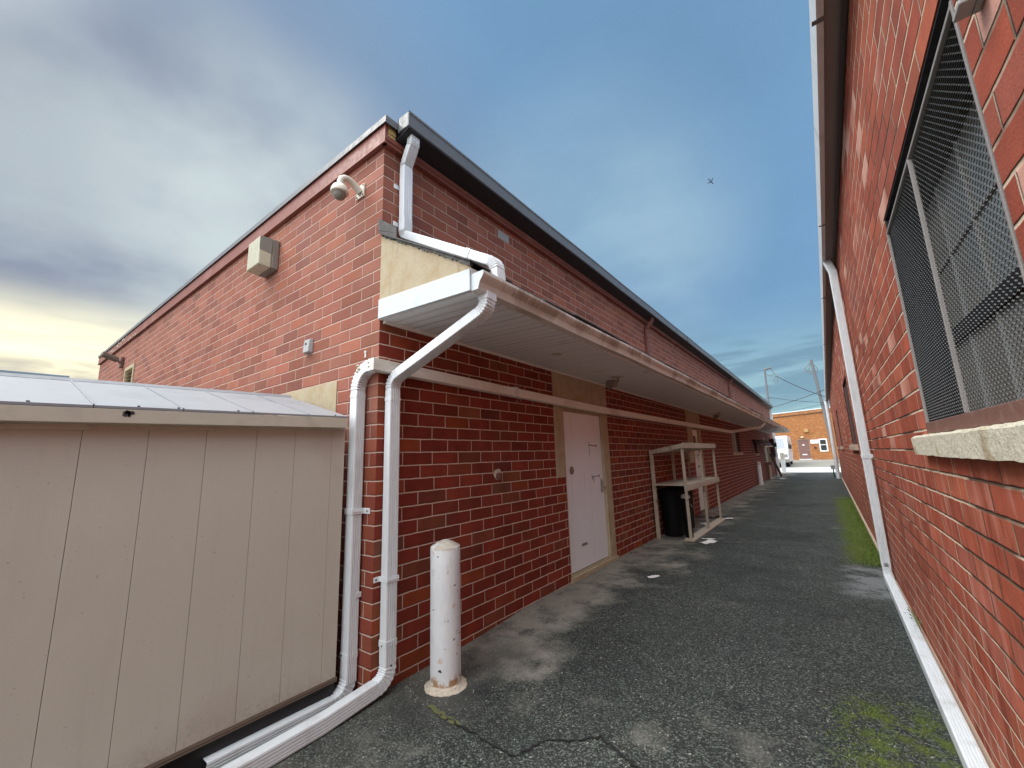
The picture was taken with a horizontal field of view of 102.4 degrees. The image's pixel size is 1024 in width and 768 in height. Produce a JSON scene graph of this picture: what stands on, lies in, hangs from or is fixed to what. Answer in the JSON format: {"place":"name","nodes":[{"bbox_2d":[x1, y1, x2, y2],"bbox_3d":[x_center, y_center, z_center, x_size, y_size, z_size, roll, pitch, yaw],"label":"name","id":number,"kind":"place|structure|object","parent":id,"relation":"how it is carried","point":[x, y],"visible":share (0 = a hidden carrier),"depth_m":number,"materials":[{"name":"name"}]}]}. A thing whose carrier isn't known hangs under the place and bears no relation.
{"place":"outdoors","nodes":[
{"label":"outdoors","id":0,"kind":"place"},
{"bbox_2d":[0,0,829,448],"label":"sky","id":1,"kind":"structure","parent":0,"point":[140,140],"materials":[{"name":"blue"}]},
{"bbox_2d":[270,451,963,767],"bbox_3d":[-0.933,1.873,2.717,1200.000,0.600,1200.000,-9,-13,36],"label":"ground","id":2,"kind":"structure","parent":0,"point":[774,547],"depth_m":2.80,"materials":[{"name":"grey asphalt"}]},
{"bbox_2d":[0,370,69,406],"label":"building","id":3,"kind":"structure","parent":2,"relation":"on","point":[21,372],"depth_m":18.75,"materials":[{"name":"metal"}]},
{"bbox_2d":[0,372,347,767],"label":"shed","id":4,"kind":"structure","parent":2,"relation":"on","point":[169,572],"depth_m":2.08,"materials":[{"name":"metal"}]},
{"bbox_2d":[427,704,459,725],"bbox_3d":[-0.410,1.982,2.464,0.301,0.001,0.057,-11,-14,43],"label":"mossy crack","id":5,"kind":"object","parent":2,"relation":"on","point":[434,708],"visible":1,"depth_m":2.48,"materials":[{"name":"green plant"}]},
{"bbox_2d":[98,110,789,691],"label":"brick building","id":6,"kind":"structure","parent":2,"relation":"on","point":[566,500],"depth_m":4.12,"materials":[{"name":"red brick"}]},
{"bbox_2d":[101,351,123,367],"bbox_3d":[-8.078,-0.485,8.331,0.260,0.257,0.339,-9,-13,36],"label":"security camera","id":7,"kind":"object","parent":6,"relation":"attached to","point":[108,356],"visible":1,"depth_m":8.29,"materials":[{"name":"metal"}]},
{"bbox_2d":[247,235,279,277],"bbox_3d":[-2.675,-1.367,4.430,0.313,0.335,0.194,-9,-13,36],"label":"wall light","id":8,"kind":"object","parent":6,"relation":"attached to","point":[263,256],"visible":1,"depth_m":4.35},
{"bbox_2d":[303,339,312,353],"bbox_3d":[-1.855,-0.342,3.738,0.112,0.128,0.044,-9,-13,36],"label":"junction box","id":9,"kind":"object","parent":6,"relation":"attached to","point":[308,347],"visible":1,"depth_m":3.71,"materials":[{"name":"grey plastic"}]},
{"bbox_2d":[330,175,364,200],"bbox_3d":[-1.379,-1.624,3.444,0.142,0.246,0.270,-9,-13,36],"label":"security camera","id":10,"kind":"object","parent":6,"relation":"attached to","point":[339,190],"visible":1,"depth_m":3.39,"materials":[{"name":"beige plastic"}]},
{"bbox_2d":[221,290,496,767],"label":"downspout","id":11,"kind":"object","parent":6,"relation":"attached to","point":[275,750],"visible":1,"depth_m":2.77,"materials":[{"name":"white paint"}]},
{"bbox_2d":[393,134,505,280],"bbox_3d":[-0.508,-1.361,3.151,1.031,1.572,0.132,-8,-12,32],"label":"downspout","id":12,"kind":"object","parent":6,"relation":"attached to","point":[491,262],"visible":0.98,"depth_m":3.37,"materials":[{"name":"white paint"}]},
{"bbox_2d":[203,357,765,767],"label":"downspout","id":13,"kind":"object","parent":6,"relation":"attached to","point":[354,510],"visible":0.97,"depth_m":2.93,"materials":[{"name":"white paint"}]},
{"bbox_2d":[494,469,501,479],"bbox_3d":[-0.130,0.878,3.998,0.041,0.106,0.108,-9,-13,36],"label":"pipe stub","id":14,"kind":"object","parent":6,"relation":"attached to","point":[497,474],"visible":1,"depth_m":3.98,"materials":[{"name":"metal"}]},
{"bbox_2d":[563,409,618,582],"bbox_3d":[1.034,1.414,5.546,0.142,2.065,1.340,-9,-13,36],"label":"door","id":15,"kind":"structure","parent":6,"relation":"in","point":[591,522],"depth_m":5.51,"materials":[{"name":"beige paint"}]},
{"bbox_2d":[606,376,624,388],"bbox_3d":[1.405,-0.020,5.554,0.279,0.194,0.198,4,-12,-30],"label":"ceiling light","id":16,"kind":"object","parent":6,"relation":"hanging from","point":[610,384],"visible":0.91,"depth_m":5.50,"materials":[{"name":"black plastic"}]},
{"bbox_2d":[644,317,653,355],"bbox_3d":[2.730,-0.781,8.118,0.179,1.110,0.139,-9,-13,36],"label":"downspout","id":17,"kind":"object","parent":6,"relation":"attached to","point":[647,327],"visible":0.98,"depth_m":8.14,"materials":[{"name":"brown metal"}]},
{"bbox_2d":[692,429,708,510],"bbox_3d":[4.682,2.147,10.333,0.112,2.015,0.835,-9,-13,36],"label":"door","id":18,"kind":"structure","parent":6,"relation":"in","point":[696,433],"depth_m":10.36,"materials":[{"name":"white metal"}]},
{"bbox_2d":[713,412,721,418],"bbox_3d":[5.414,0.821,10.793,0.279,0.194,0.198,4,-12,-30],"label":"ceiling light","id":19,"kind":"object","parent":6,"relation":"hanging from","point":[715,416],"visible":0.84,"depth_m":10.74,"materials":[{"name":"black plastic"}]},
{"bbox_2d":[728,378,732,398],"bbox_3d":[8.021,0.300,15.040,0.179,1.110,0.139,-9,-13,36],"label":"downspout","id":20,"kind":"object","parent":6,"relation":"attached to","point":[729,387],"visible":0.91,"depth_m":15.05,"materials":[{"name":"metal"}]},
{"bbox_2d":[731,432,742,454],"bbox_3d":[8.119,2.123,14.961,0.150,0.910,1.820,-9,-13,36],"label":"window","id":21,"kind":"structure","parent":6,"relation":"in","point":[734,435],"depth_m":15.15,"materials":[{"name":"brown glass"}]},
{"bbox_2d":[753,439,772,446],"bbox_3d":[11.834,2.788,19.386,0.445,0.360,3.300,-9,-13,36],"label":"awning","id":22,"kind":"object","parent":6,"relation":"attached to","point":[766,443],"visible":1,"depth_m":18.94,"materials":[{"name":"white metal"}]},
{"bbox_2d":[763,438,769,478],"bbox_3d":[13.605,3.943,21.987,0.120,2.100,1.820,-9,-13,36],"label":"door","id":23,"kind":"structure","parent":6,"relation":"in","point":[767,456],"depth_m":22.40,"materials":[{"name":"grey metal"}]},
{"bbox_2d":[764,367,777,402],"bbox_3d":[22.603,2.729,35.326,1.142,8.534,0.180,-9,-13,36],"label":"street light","id":24,"kind":"object","parent":6,"relation":"attached to","point":[765,374],"visible":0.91,"depth_m":35.91,"materials":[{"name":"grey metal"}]},
{"bbox_2d":[777,376,824,396],"bbox_3d":[24.275,0.282,34.173,3.649,2.444,0.051,-9,-13,36],"label":"overhead wire","id":25,"kind":"object","parent":24,"relation":"hanging from","point":[799,387],"visible":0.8,"depth_m":34.42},
{"bbox_2d":[769,439,776,475],"bbox_3d":[15.220,4.220,23.804,0.298,2.100,0.700,-9,-13,36],"label":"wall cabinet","id":26,"kind":"object","parent":6,"relation":"attached to","point":[773,448],"depth_m":23.68,"materials":[{"name":"metal"}]},
{"bbox_2d":[769,408,779,473],"bbox_3d":[16.347,3.512,25.602,0.169,4.060,0.140,-9,-13,36],"label":"downspout","id":27,"kind":"object","parent":6,"relation":"attached to","point":[774,437],"visible":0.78,"depth_m":25.55,"materials":[{"name":"white paint"}]},
{"bbox_2d":[424,539,466,696],"bbox_3d":[-0.467,1.602,2.892,0.307,0.976,0.306,-9,-13,36],"label":"bollard","id":28,"kind":"object","parent":2,"relation":"on","point":[447,679],"visible":0.95,"depth_m":2.81,"materials":[{"name":"white paint"}]},
{"bbox_2d":[440,714,641,767],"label":"asphalt crack","id":29,"kind":"object","parent":2,"relation":"on","point":[584,738],"visible":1,"depth_m":2.17,"materials":[{"name":"black asphalt"}]},
{"bbox_2d":[659,487,684,535],"bbox_3d":[2.901,2.287,7.433,0.420,0.820,0.418,-9,-13,36],"label":"bin","id":30,"kind":"object","parent":2,"relation":"on","point":[671,507],"visible":0.97,"depth_m":7.29,"materials":[{"name":"black plastic"}]},
{"bbox_2d":[669,486,694,527],"bbox_3d":[3.257,2.365,7.897,0.370,0.790,0.480,-9,-13,36],"label":"bin","id":31,"kind":"object","parent":2,"relation":"on","point":[690,493],"visible":0.17,"depth_m":7.86,"materials":[{"name":"black plastic"}]},
{"bbox_2d":[649,443,725,541],"bbox_3d":[3.515,2.009,8.123,0.630,1.635,2.680,-9,-13,36],"label":"shelf rack","id":32,"kind":"object","parent":2,"relation":"on","point":[689,483],"visible":0.92,"depth_m":7.50,"materials":[{"name":"beige wood"}]},
{"bbox_2d":[681,494,693,538],"bbox_3d":[3.055,2.278,7.125,0.152,0.750,0.290,-9,-13,36],"label":"trash can","id":33,"kind":"object","parent":2,"relation":"on","point":[684,509],"visible":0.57,"depth_m":7.04,"materials":[{"name":"black plastic"}]},
{"bbox_2d":[700,540,715,543],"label":"paper litter","id":34,"kind":"object","parent":2,"relation":"on","point":[709,541],"visible":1,"depth_m":6.69,"materials":[{"name":"white paper"}]},
{"bbox_2d":[756,462,764,484],"bbox_3d":[10.635,3.852,17.663,0.272,1.020,0.272,-9,-13,36],"label":"bollard","id":35,"kind":"object","parent":2,"relation":"on","point":[759,472],"visible":0.81,"depth_m":17.61,"materials":[{"name":"white metal"}]},
{"bbox_2d":[767,462,772,479],"bbox_3d":[13.031,4.381,20.823,0.280,0.860,0.280,-9,-13,36],"label":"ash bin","id":36,"kind":"object","parent":2,"relation":"on","point":[770,471],"visible":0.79,"depth_m":20.75,"materials":[{"name":"grey metal"}]},
{"bbox_2d":[769,454,782,476],"bbox_3d":[14.527,4.457,22.661,0.784,1.248,0.393,-1,-10,-3],"label":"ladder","id":37,"kind":"object","parent":2,"relation":"on","point":[776,466],"visible":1,"depth_m":22.52,"materials":[{"name":"metal"}]},
{"bbox_2d":[772,407,838,459],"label":"brick building","id":38,"kind":"structure","parent":2,"relation":"on","point":[809,424],"depth_m":39.50,"materials":[{"name":"orange brick"}]},
{"bbox_2d":[797,439,812,459],"bbox_3d":[27.986,6.341,39.392,1.020,2.020,0.390,-9,-13,36],"label":"door","id":39,"kind":"structure","parent":38,"relation":"in","point":[804,448],"depth_m":39.50,"materials":[{"name":"brown paint"}]},
{"bbox_2d":[810,439,817,443],"bbox_3d":[28.691,5.465,39.091,0.610,0.370,0.040,-9,-13,36],"label":"sign","id":40,"kind":"object","parent":38,"relation":"attached to","point":[813,441],"visible":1,"depth_m":39.08,"materials":[{"name":"white paint"}]},
{"bbox_2d":[818,438,828,451],"bbox_3d":[29.249,5.733,38.674,0.640,1.200,0.090,-9,-13,36],"label":"window","id":41,"kind":"structure","parent":38,"relation":"in","point":[823,445],"depth_m":38.67,"materials":[{"name":"white paint"}]},
{"bbox_2d":[805,359,838,462],"bbox_3d":[25.113,2.237,33.484,1.256,8.700,0.260,-9,-13,36],"label":"utility pole","id":42,"kind":"object","parent":2,"relation":"on","point":[811,363],"visible":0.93,"depth_m":33.59,"materials":[{"name":"grey wood"}]},
{"bbox_2d":[815,497,941,767],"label":"grass","id":43,"kind":"structure","parent":2,"relation":"on","point":[861,526],"depth_m":5.25,"materials":[{"name":"green plant"}]},
{"bbox_2d":[906,607,921,630],"bbox_3d":[3.154,1.862,3.229,0.068,0.184,0.336,-9,-13,36],"label":"weed","id":44,"kind":"object","parent":2,"relation":"on","point":[915,618],"visible":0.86,"depth_m":3.22,"materials":[{"name":"green plant"}]},
{"bbox_2d":[809,0,1023,767],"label":"brick building","id":45,"kind":"structure","parent":2,"relation":"on","point":[918,110],"depth_m":1.77,"materials":[{"name":"red brick"}]},
{"bbox_2d":[824,401,840,478],"bbox_3d":[15.700,2.705,20.186,0.166,3.760,0.166,-9,-13,36],"label":"downspout","id":46,"kind":"object","parent":45,"relation":"attached to","point":[833,445],"visible":1,"depth_m":20.14,"materials":[{"name":"white paint"}]},
{"bbox_2d":[836,410,843,448],"bbox_3d":[10.752,1.494,13.439,0.203,1.253,1.900,-9,-13,36],"label":"window","id":47,"kind":"structure","parent":45,"relation":"in","point":[841,447],"depth_m":13.91,"materials":[{"name":"brown glass"}]},
{"bbox_2d":[843,377,858,449],"bbox_3d":[6.187,0.561,7.467,0.203,1.253,1.950,-9,-13,36],"label":"window","id":48,"kind":"structure","parent":45,"relation":"in","point":[852,447],"depth_m":7.76,"materials":[{"name":"brown glass"}]},
{"bbox_2d":[823,259,988,767],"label":"downspout","id":49,"kind":"object","parent":45,"relation":"attached to","point":[969,752],"visible":1,"depth_m":3.80,"materials":[{"name":"white paint"}]},
{"bbox_2d":[884,0,1023,462],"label":"window","id":50,"kind":"structure","parent":45,"relation":"in","point":[958,265],"depth_m":1.48,"materials":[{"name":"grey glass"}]},
{"bbox_2d":[952,0,983,22],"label":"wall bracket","id":51,"kind":"object","parent":45,"relation":"attached to","point":[964,9],"depth_m":0.92,"materials":[{"name":"plastic"}]},
{"bbox_2d":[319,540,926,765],"bbox_3d":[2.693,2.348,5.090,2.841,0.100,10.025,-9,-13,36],"label":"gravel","id":52,"kind":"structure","parent":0,"point":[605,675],"depth_m":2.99,"materials":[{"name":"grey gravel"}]},
{"bbox_2d":[698,511,721,517],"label":"paper litter","id":53,"kind":"object","parent":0,"point":[712,514],"visible":0.81,"depth_m":9.50,"materials":[{"name":"paper"}]},
{"bbox_2d":[779,459,839,467],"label":"road","id":54,"kind":"structure","parent":0,"point":[811,463],"depth_m":33.18,"materials":[{"name":"grey asphalt"}]},
{"bbox_2d":[775,436,793,466],"bbox_3d":[21.619,5.514,33.733,2.410,2.390,5.308,-9,-13,36],"label":"van","id":55,"kind":"object","parent":54,"relation":"on","point":[784,445],"visible":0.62,"depth_m":32.03,"materials":[{"name":"white paint"}]},
{"bbox_2d":[780,467,840,472],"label":"pavement","id":56,"kind":"structure","parent":0,"point":[821,469],"depth_m":27.93,"materials":[{"name":"concrete"}]},
{"bbox_2d":[780,452,786,471],"bbox_3d":[17.654,5.126,26.812,0.384,1.330,0.384,-9,-13,36],"label":"bollard","id":57,"kind":"object","parent":56,"relation":"on","point":[782,459],"visible":0.81,"depth_m":26.73,"materials":[{"name":"white metal"}]}
]}

